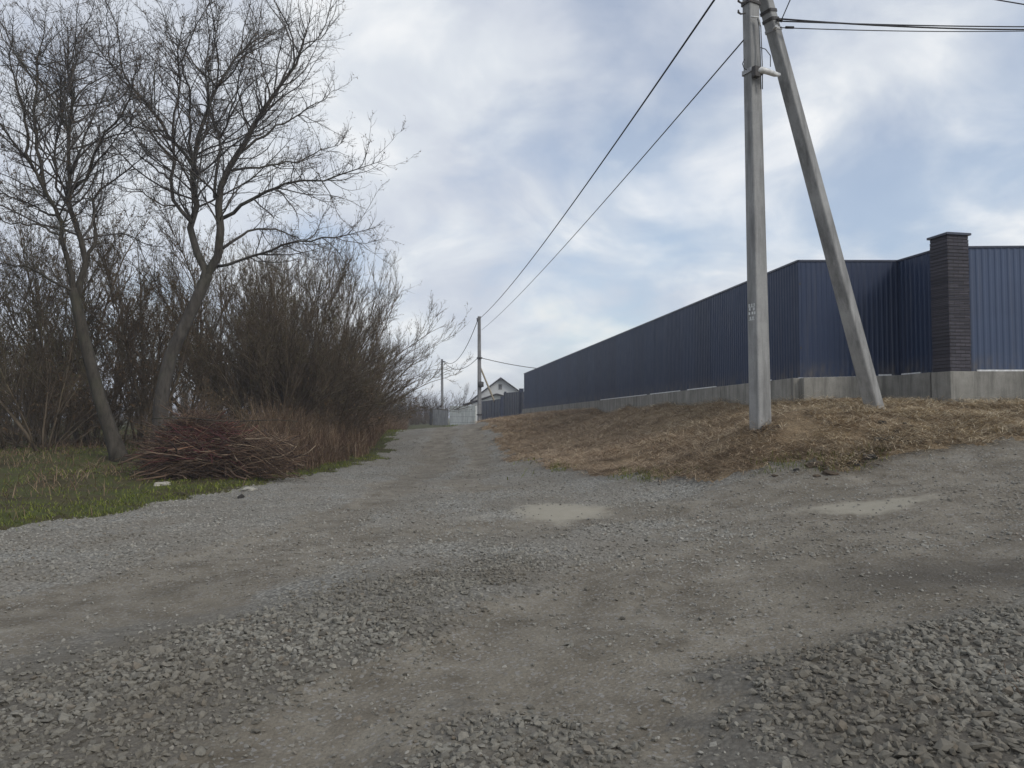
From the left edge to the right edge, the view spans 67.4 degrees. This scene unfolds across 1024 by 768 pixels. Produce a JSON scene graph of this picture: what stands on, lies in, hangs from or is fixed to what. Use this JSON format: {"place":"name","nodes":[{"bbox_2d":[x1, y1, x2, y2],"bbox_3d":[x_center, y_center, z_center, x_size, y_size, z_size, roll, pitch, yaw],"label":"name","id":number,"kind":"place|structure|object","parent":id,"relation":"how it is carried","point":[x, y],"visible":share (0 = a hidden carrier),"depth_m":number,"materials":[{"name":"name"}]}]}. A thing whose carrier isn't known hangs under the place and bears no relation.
{"place":"outdoors","nodes":[
{"label":"outdoors","id":0,"kind":"place"},
{"bbox_2d":[0,417,890,530],"bbox_3d":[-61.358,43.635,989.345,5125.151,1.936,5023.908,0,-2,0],"label":"ground","id":1,"kind":"structure","parent":0,"point":[84,492],"depth_m":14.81,"materials":[{"name":"green plant"}]},
{"bbox_2d":[0,200,26,272],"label":"young tree","id":2,"kind":"object","parent":1,"relation":"on","point":[7,240],"visible":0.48,"depth_m":28.96,"materials":[{"name":"brown plant"}]},
{"bbox_2d":[0,237,68,437],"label":"young tree","id":3,"kind":"object","parent":1,"relation":"on","point":[29,331],"visible":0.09,"depth_m":31.82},
{"bbox_2d":[0,223,69,390],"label":"young tree","id":4,"kind":"object","parent":1,"relation":"on","point":[21,311],"visible":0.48,"depth_m":23.89,"materials":[{"name":"brown plant"}]},
{"bbox_2d":[0,229,75,450],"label":"young tree","id":5,"kind":"object","parent":1,"relation":"on","point":[34,385],"visible":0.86,"depth_m":20.73,"materials":[{"name":"brown plant"}]},
{"bbox_2d":[0,240,99,450],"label":"young tree","id":6,"kind":"object","parent":1,"relation":"on","point":[23,430],"visible":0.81,"depth_m":20.41,"materials":[{"name":"brown plant"}]},
{"bbox_2d":[0,340,103,428],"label":"woodland shrub","id":7,"kind":"object","parent":1,"relation":"on","point":[21,391],"visible":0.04,"depth_m":40.19,"materials":[{"name":"brown plant"}]},
{"bbox_2d":[0,358,110,428],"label":"woodland shrub","id":8,"kind":"object","parent":1,"relation":"on","point":[18,396],"visible":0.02,"depth_m":41.68,"materials":[{"name":"brown plant"}]},
{"bbox_2d":[0,322,137,440],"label":"shrub","id":9,"kind":"object","parent":1,"relation":"on","point":[5,418],"visible":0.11,"depth_m":27.16,"materials":[{"name":"brown plant"}]},
{"bbox_2d":[0,193,156,442],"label":"young tree","id":10,"kind":"object","parent":1,"relation":"on","point":[74,432],"visible":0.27,"depth_m":25.42,"materials":[{"name":"brown plant"}]},
{"bbox_2d":[0,134,163,440],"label":"young tree","id":11,"kind":"object","parent":1,"relation":"on","point":[108,300],"visible":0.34,"depth_m":26.38,"materials":[{"name":"brown plant"}]},
{"bbox_2d":[0,188,168,445],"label":"young tree","id":12,"kind":"object","parent":1,"relation":"on","point":[31,235],"visible":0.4,"depth_m":24.13,"materials":[{"name":"brown plant"}]},
{"bbox_2d":[0,235,171,443],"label":"young tree","id":13,"kind":"object","parent":1,"relation":"on","point":[57,330],"visible":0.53,"depth_m":23.56,"materials":[{"name":"brown plant"}]},
{"bbox_2d":[2,332,180,446],"bbox_3d":[-13.005,0.190,24.478,4.970,3.891,6.772,2,-3,-41],"label":"shrub","id":14,"kind":"object","parent":1,"relation":"on","point":[121,423],"visible":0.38,"depth_m":23.64,"materials":[{"name":"brown plant"}]},
{"bbox_2d":[0,0,183,461],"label":"bare tree","id":15,"kind":"object","parent":1,"relation":"on","point":[115,445],"visible":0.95,"depth_m":18.72,"materials":[{"name":"brown plant"}]},
{"bbox_2d":[0,314,184,448],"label":"shrub","id":16,"kind":"object","parent":1,"relation":"on","point":[38,412],"visible":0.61,"depth_m":21.83,"materials":[{"name":"brown plant"}]},
{"bbox_2d":[106,390,127,423],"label":"woodland shrub","id":17,"kind":"object","parent":1,"relation":"on","point":[117,403],"visible":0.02,"depth_m":43.48,"materials":[{"name":"brown plant"}]},
{"bbox_2d":[64,200,170,434],"bbox_3d":[-16.518,-2.514,31.995,4.836,9.598,5.796,1,-3,-22],"label":"young tree","id":18,"kind":"object","parent":1,"relation":"on","point":[119,282],"visible":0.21,"depth_m":30.85,"materials":[{"name":"brown plant"}]},
{"bbox_2d":[60,216,180,439],"bbox_3d":[-14.296,-2.171,28.491,5.194,8.696,4.088,0,-2,2],"label":"young tree","id":19,"kind":"object","parent":1,"relation":"on","point":[139,433],"visible":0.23,"depth_m":28.59,"materials":[{"name":"brown plant"}]},
{"bbox_2d":[5,169,250,414],"bbox_3d":[-11.453,-2.105,24.808,5.224,8.370,6.953,-1,-3,20],"label":"young tree","id":20,"kind":"object","parent":1,"relation":"on","point":[165,302],"visible":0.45,"depth_m":24.10,"materials":[{"name":"brown plant"}]},
{"bbox_2d":[91,383,188,432],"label":"woodland shrub","id":21,"kind":"object","parent":1,"relation":"on","point":[145,416],"visible":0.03,"depth_m":41.22,"materials":[{"name":"brown plant"}]},
{"bbox_2d":[89,235,225,414],"bbox_3d":[-16.116,-2.576,34.454,4.677,9.950,5.943,0,-2,4],"label":"young tree","id":22,"kind":"object","parent":1,"relation":"on","point":[161,311],"visible":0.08,"depth_m":34.55,"materials":[{"name":"brown plant"}]},
{"bbox_2d":[75,176,240,446],"bbox_3d":[-10.373,-1.915,22.805,3.664,7.793,4.655,0,-3,9],"label":"young tree","id":23,"kind":"object","parent":1,"relation":"on","point":[130,355],"visible":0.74,"depth_m":22.50,"materials":[{"name":"brown plant"}]},
{"bbox_2d":[153,481,170,485],"bbox_3d":[-6.665,1.898,14.624,0.318,0.081,0.228,1,-3,-28],"label":"stone","id":24,"kind":"object","parent":1,"relation":"on","point":[165,483],"visible":0.81,"depth_m":14.54,"materials":[{"name":"white stone"}]},
{"bbox_2d":[132,392,201,418],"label":"woodland shrub","id":25,"kind":"object","parent":1,"relation":"on","point":[172,406],"visible":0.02,"depth_m":49.05,"materials":[{"name":"brown plant"}]},
{"bbox_2d":[169,378,199,418],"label":"woodland shrub","id":26,"kind":"object","parent":1,"relation":"on","point":[185,407],"visible":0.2,"depth_m":39.61,"materials":[{"name":"brown plant"}]},
{"bbox_2d":[178,374,191,406],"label":"woodland tree","id":27,"kind":"object","parent":1,"relation":"on","point":[185,392],"visible":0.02,"depth_m":65.97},
{"bbox_2d":[126,279,258,428],"bbox_3d":[-14.335,-1.239,35.819,6.264,7.541,4.707,2,-3,-32],"label":"young tree","id":28,"kind":"object","parent":1,"relation":"on","point":[192,346],"visible":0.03,"depth_m":35.84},
{"bbox_2d":[127,374,262,437],"bbox_3d":[-7.967,0.856,19.340,2.978,2.306,3.495,2,-3,-35],"label":"shrub","id":29,"kind":"object","parent":1,"relation":"on","point":[208,408],"visible":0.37,"depth_m":19.26,"materials":[{"name":"brown plant"}]},
{"bbox_2d":[115,154,277,428],"bbox_3d":[-11.395,-2.772,27.984,4.981,9.886,5.970,0,-2,-5],"label":"young tree","id":30,"kind":"object","parent":1,"relation":"on","point":[181,249],"visible":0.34,"depth_m":26.54,"materials":[{"name":"brown plant"}]},
{"bbox_2d":[110,400,315,480],"bbox_3d":[-6.266,1.242,16.034,4.354,1.908,2.347,0,-2,0],"label":"brush pile","id":31,"kind":"object","parent":1,"relation":"on","point":[194,448],"visible":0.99,"depth_m":15.71,"materials":[{"name":"brown wood"}]},
{"bbox_2d":[41,0,420,446],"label":"bare tree","id":32,"kind":"object","parent":1,"relation":"on","point":[167,368],"visible":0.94,"depth_m":19.38,"materials":[{"name":"brown plant"}]},
{"bbox_2d":[130,238,351,424],"bbox_3d":[-10.773,-1.833,30.170,7.864,8.257,8.717,2,-3,-45],"label":"bare bush","id":33,"kind":"object","parent":1,"relation":"on","point":[301,266],"visible":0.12,"depth_m":29.59,"materials":[{"name":"brown plant"}]},
{"bbox_2d":[189,392,304,443],"bbox_3d":[-6.494,1.101,18.920,3.499,2.010,2.568,2,-3,-35],"label":"shrub","id":34,"kind":"object","parent":1,"relation":"on","point":[244,414],"visible":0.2,"depth_m":19.09,"materials":[{"name":"brown plant"}]},
{"bbox_2d":[106,220,444,427],"bbox_3d":[-7.712,-1.689,25.598,10.228,7.640,10.074,2,-3,-42],"label":"bare bush","id":35,"kind":"object","parent":1,"relation":"on","point":[261,393],"visible":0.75,"depth_m":25.06,"materials":[{"name":"brown plant"}]},
{"bbox_2d":[225,396,325,436],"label":"shrub","id":36,"kind":"object","parent":1,"relation":"on","point":[293,428],"visible":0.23,"depth_m":20.85,"materials":[{"name":"brown plant"}]},
{"bbox_2d":[171,225,427,410],"bbox_3d":[-9.156,-2.047,33.255,11.762,8.786,11.584,-1,-3,29],"label":"bare bush","id":37,"kind":"object","parent":1,"relation":"on","point":[288,277],"visible":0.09,"depth_m":31.90,"materials":[{"name":"brown plant"}]},
{"bbox_2d":[279,400,354,458],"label":"shrub","id":38,"kind":"object","parent":1,"relation":"on","point":[320,426],"visible":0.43,"depth_m":22.38,"materials":[{"name":"brown plant"}]},
{"bbox_2d":[161,221,480,434],"bbox_3d":[-6.439,-1.921,26.556,10.183,8.279,9.743,-1,-3,20],"label":"bare bush","id":39,"kind":"object","parent":1,"relation":"on","point":[352,339],"visible":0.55,"depth_m":26.59,"materials":[{"name":"brown plant"}]},
{"bbox_2d":[235,356,414,437],"bbox_3d":[-6.581,0.683,26.158,5.644,3.242,4.141,1,-3,-22],"label":"shrub","id":40,"kind":"object","parent":1,"relation":"on","point":[359,417],"visible":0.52,"depth_m":25.66,"materials":[{"name":"brown plant"}]},
{"bbox_2d":[324,317,433,418],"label":"bare bush","id":41,"kind":"object","parent":1,"relation":"on","point":[398,406],"visible":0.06,"depth_m":40.73,"materials":[{"name":"brown plant"}]},
{"bbox_2d":[362,324,397,403],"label":"woodland tree","id":42,"kind":"object","parent":1,"relation":"on","point":[385,347],"visible":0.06,"depth_m":73.18,"materials":[{"name":"brown plant"}]},
{"bbox_2d":[354,387,423,425],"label":"shrub","id":43,"kind":"object","parent":1,"relation":"on","point":[405,418],"visible":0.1,"depth_m":45.78,"materials":[{"name":"brown plant"}]},
{"bbox_2d":[402,407,424,424],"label":"shrub","id":44,"kind":"object","parent":1,"relation":"on","point":[415,413],"visible":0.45,"depth_m":85.92,"materials":[{"name":"brown plant"}]},
{"bbox_2d":[402,394,424,420],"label":"hedgerow tree","id":45,"kind":"object","parent":1,"relation":"on","point":[410,406],"visible":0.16,"depth_m":94.10,"materials":[{"name":"plant"}]},
{"bbox_2d":[403,391,429,424],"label":"hedgerow tree","id":46,"kind":"object","parent":1,"relation":"on","point":[413,406],"visible":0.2,"depth_m":98.75,"materials":[{"name":"brown plant"}]},
{"bbox_2d":[411,413,427,424],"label":"shrub","id":47,"kind":"object","parent":1,"relation":"on","point":[421,420],"visible":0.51,"depth_m":94.92,"materials":[{"name":"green plant"}]},
{"bbox_2d":[405,392,440,423],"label":"hedgerow tree","id":48,"kind":"object","parent":1,"relation":"on","point":[422,406],"visible":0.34,"depth_m":102.99,"materials":[{"name":"brown plant"}]},
{"bbox_2d":[409,393,437,423],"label":"hedgerow tree","id":49,"kind":"object","parent":1,"relation":"on","point":[427,406],"visible":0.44,"depth_m":107.15,"materials":[{"name":"brown plant"}]},
{"bbox_2d":[419,412,429,424],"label":"shrub","id":50,"kind":"object","parent":1,"relation":"on","point":[426,418],"visible":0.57,"depth_m":99.16,"materials":[{"name":"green plant"}]},
{"bbox_2d":[420,392,444,417],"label":"hedgerow tree","id":51,"kind":"object","parent":1,"relation":"on","point":[432,405],"visible":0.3,"depth_m":110.78,"materials":[{"name":"plant"}]},
{"bbox_2d":[430,408,447,424],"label":"plank fence","id":52,"kind":"object","parent":1,"relation":"on","point":[440,417],"visible":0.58,"depth_m":87.04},
{"bbox_2d":[427,395,452,413],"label":"hedgerow tree","id":53,"kind":"object","parent":1,"relation":"on","point":[439,404],"visible":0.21,"depth_m":112.89,"materials":[{"name":"plant"}]},
{"bbox_2d":[441,359,443,408],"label":"utility pole","id":54,"kind":"object","parent":1,"relation":"on","point":[442,395],"visible":0.62,"depth_m":91.96,"materials":[{"name":"concrete"}]},
{"bbox_2d":[449,386,470,405],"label":"distant tree","id":55,"kind":"object","parent":1,"relation":"on","point":[463,397],"visible":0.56,"depth_m":118.23,"materials":[{"name":"plant"}]},
{"bbox_2d":[450,405,475,424],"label":"block wall","id":56,"kind":"structure","parent":1,"relation":"on","point":[467,415],"depth_m":81.86,"materials":[{"name":"grey concrete"}]},
{"bbox_2d":[477,316,494,421],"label":"utility pole","id":57,"kind":"object","parent":1,"relation":"on","point":[480,383],"visible":0.71,"depth_m":65.03,"materials":[{"name":"concrete"}]},
{"bbox_2d":[444,321,477,363],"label":"overhead cable","id":58,"kind":"object","parent":57,"relation":"attached to","point":[465,347],"visible":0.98,"depth_m":72.51,"materials":[{"name":"black rubber"}]},
{"bbox_2d":[482,358,531,367],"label":"overhead cable","id":59,"kind":"object","parent":57,"relation":"attached to","point":[506,363],"visible":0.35,"depth_m":66.35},
{"bbox_2d":[462,377,518,422],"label":"house","id":60,"kind":"structure","parent":1,"relation":"on","point":[500,386],"depth_m":92.03,"materials":[{"name":"white paint"}]},
{"bbox_2d":[482,396,503,420],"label":"metal gate","id":61,"kind":"structure","parent":1,"relation":"on","point":[491,409],"depth_m":66.35,"materials":[{"name":"grey metal"}]},
{"bbox_2d":[0,397,1020,693],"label":"dry weeds","id":62,"kind":"object","parent":1,"relation":"on","point":[318,451],"visible":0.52,"depth_m":21.14,"materials":[{"name":"brown plant"}]},
{"bbox_2d":[0,421,1023,767],"bbox_3d":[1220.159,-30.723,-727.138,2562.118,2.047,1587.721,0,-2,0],"label":"gravel road","id":63,"kind":"structure","parent":0,"point":[524,651],"depth_m":5.96,"materials":[{"name":"grey gravel"}]},
{"bbox_2d":[194,746,205,755],"bbox_3d":[-1.440,1.694,3.551,0.050,0.031,0.064,1,-3,-16],"label":"stone","id":64,"kind":"object","parent":63,"relation":"on","point":[200,750],"visible":1,"depth_m":3.53,"materials":[{"name":"grey stone"}]},
{"bbox_2d":[241,487,257,490],"bbox_3d":[-4.812,1.929,14.148,0.275,0.068,0.338,-1,-3,11],"label":"stone","id":65,"kind":"object","parent":63,"relation":"on","point":[248,488],"visible":0.84,"depth_m":14.01,"materials":[{"name":"white stone"}]},
{"bbox_2d":[631,743,637,750],"bbox_3d":[0.554,1.630,3.453,0.031,0.032,0.042,-2,-3,41],"label":"stone","id":66,"kind":"object","parent":63,"relation":"on","point":[634,747],"visible":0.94,"depth_m":3.44,"materials":[{"name":"grey stone"}]},
{"bbox_2d":[804,461,826,466],"bbox_3d":[4.260,1.117,10.774,0.302,0.073,0.203,1,-3,-13],"label":"earth clod","id":67,"kind":"object","parent":63,"relation":"on","point":[812,464],"visible":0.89,"depth_m":10.70,"materials":[{"name":"soil"}]},
{"bbox_2d":[821,470,839,474],"bbox_3d":[4.314,1.203,10.444,0.160,0.062,0.256,2,-3,-34],"label":"earth clod","id":68,"kind":"object","parent":63,"relation":"on","point":[826,472],"visible":1,"depth_m":10.39,"materials":[{"name":"soil"}]},
{"bbox_2d":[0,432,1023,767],"bbox_3d":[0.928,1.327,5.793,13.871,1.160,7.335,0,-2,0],"label":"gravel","id":69,"kind":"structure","parent":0,"point":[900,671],"depth_m":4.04,"materials":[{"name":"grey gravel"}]},
{"bbox_2d":[0,0,1023,416],"label":"sky","id":70,"kind":"structure","parent":0,"point":[510,108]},
{"bbox_2d":[478,398,1023,482],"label":"bank","id":71,"kind":"structure","parent":0,"point":[802,423],"depth_m":12.76,"materials":[{"name":"soil"}]},
{"bbox_2d":[504,388,523,416],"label":"metal fence","id":72,"kind":"object","parent":71,"relation":"on","point":[513,403],"visible":0.68,"depth_m":55.94,"materials":[{"name":"grey metal"}]},
{"bbox_2d":[522,260,801,413],"bbox_3d":[3.312,0.052,33.529,0.280,3.598,36.348,0,-3,-8],"label":"metal fence","id":73,"kind":"object","parent":71,"relation":"on","point":[697,351],"visible":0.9,"depth_m":21.87,"materials":[{"name":"metal"}]},
{"bbox_2d":[471,393,1023,483],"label":"straw","id":74,"kind":"object","parent":71,"relation":"on","point":[814,407],"visible":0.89,"depth_m":13.94,"materials":[{"name":"brown plant"}]},
{"bbox_2d":[862,453,877,457],"bbox_3d":[4.997,1.006,10.756,0.189,0.064,0.267,-5,-6,64],"label":"earth clod","id":75,"kind":"object","parent":74,"relation":"on","point":[872,455],"visible":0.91,"depth_m":10.69,"materials":[{"name":"grey stone"}]},
{"bbox_2d":[737,0,884,429],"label":"utility pole","id":76,"kind":"object","parent":71,"relation":"on","point":[754,71],"visible":0.85,"depth_m":12.69,"materials":[{"name":"concrete"}]},
{"bbox_2d":[483,0,714,315],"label":"overhead cable","id":77,"kind":"object","parent":76,"relation":"attached to","point":[695,27],"visible":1,"depth_m":19.33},
{"bbox_2d":[483,39,744,328],"bbox_3d":[0.620,-5.128,38.959,0.026,1.221,52.989,0,-2,-7],"label":"overhead cable","id":78,"kind":"object","parent":76,"relation":"attached to","point":[640,159],"visible":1,"depth_m":17.67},
{"bbox_2d":[780,27,1023,31],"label":"overhead cable","id":79,"kind":"object","parent":76,"relation":"attached to","point":[905,31],"visible":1,"depth_m":13.71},
{"bbox_2d":[782,18,1023,29],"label":"overhead cable","id":80,"kind":"object","parent":76,"relation":"attached to","point":[903,26],"visible":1,"depth_m":13.77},
{"bbox_2d":[782,21,1023,26],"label":"overhead cable","id":81,"kind":"object","parent":76,"relation":"attached to","point":[903,24],"visible":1,"depth_m":13.80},
{"bbox_2d":[798,260,899,399],"bbox_3d":[6.919,-0.869,15.727,2.227,3.432,0.280,0,-3,-9],"label":"metal fence","id":82,"kind":"object","parent":71,"relation":"on","point":[826,365],"visible":0.73,"depth_m":15.69,"materials":[{"name":"metal"}]},
{"bbox_2d":[897,250,933,399],"bbox_3d":[8.129,-0.901,15.428,0.280,3.416,0.975,1,-3,-13],"label":"metal fence","id":83,"kind":"object","parent":71,"relation":"on","point":[915,324],"visible":0.72,"depth_m":15.43,"materials":[{"name":"metal"}]},
{"bbox_2d":[927,232,973,402],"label":"brick pillar","id":84,"kind":"structure","parent":71,"relation":"on","point":[952,375],"depth_m":14.51,"materials":[{"name":"brick"}]},
{"bbox_2d":[968,246,1023,402],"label":"metal fence","id":85,"kind":"object","parent":71,"relation":"on","point":[996,287],"visible":0.77,"depth_m":14.62,"materials":[{"name":"metal"}]},
{"bbox_2d":[997,0,1023,4],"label":"overhead cable","id":86,"kind":"object","parent":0,"point":[1011,2],"visible":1,"depth_m":15.38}
]}

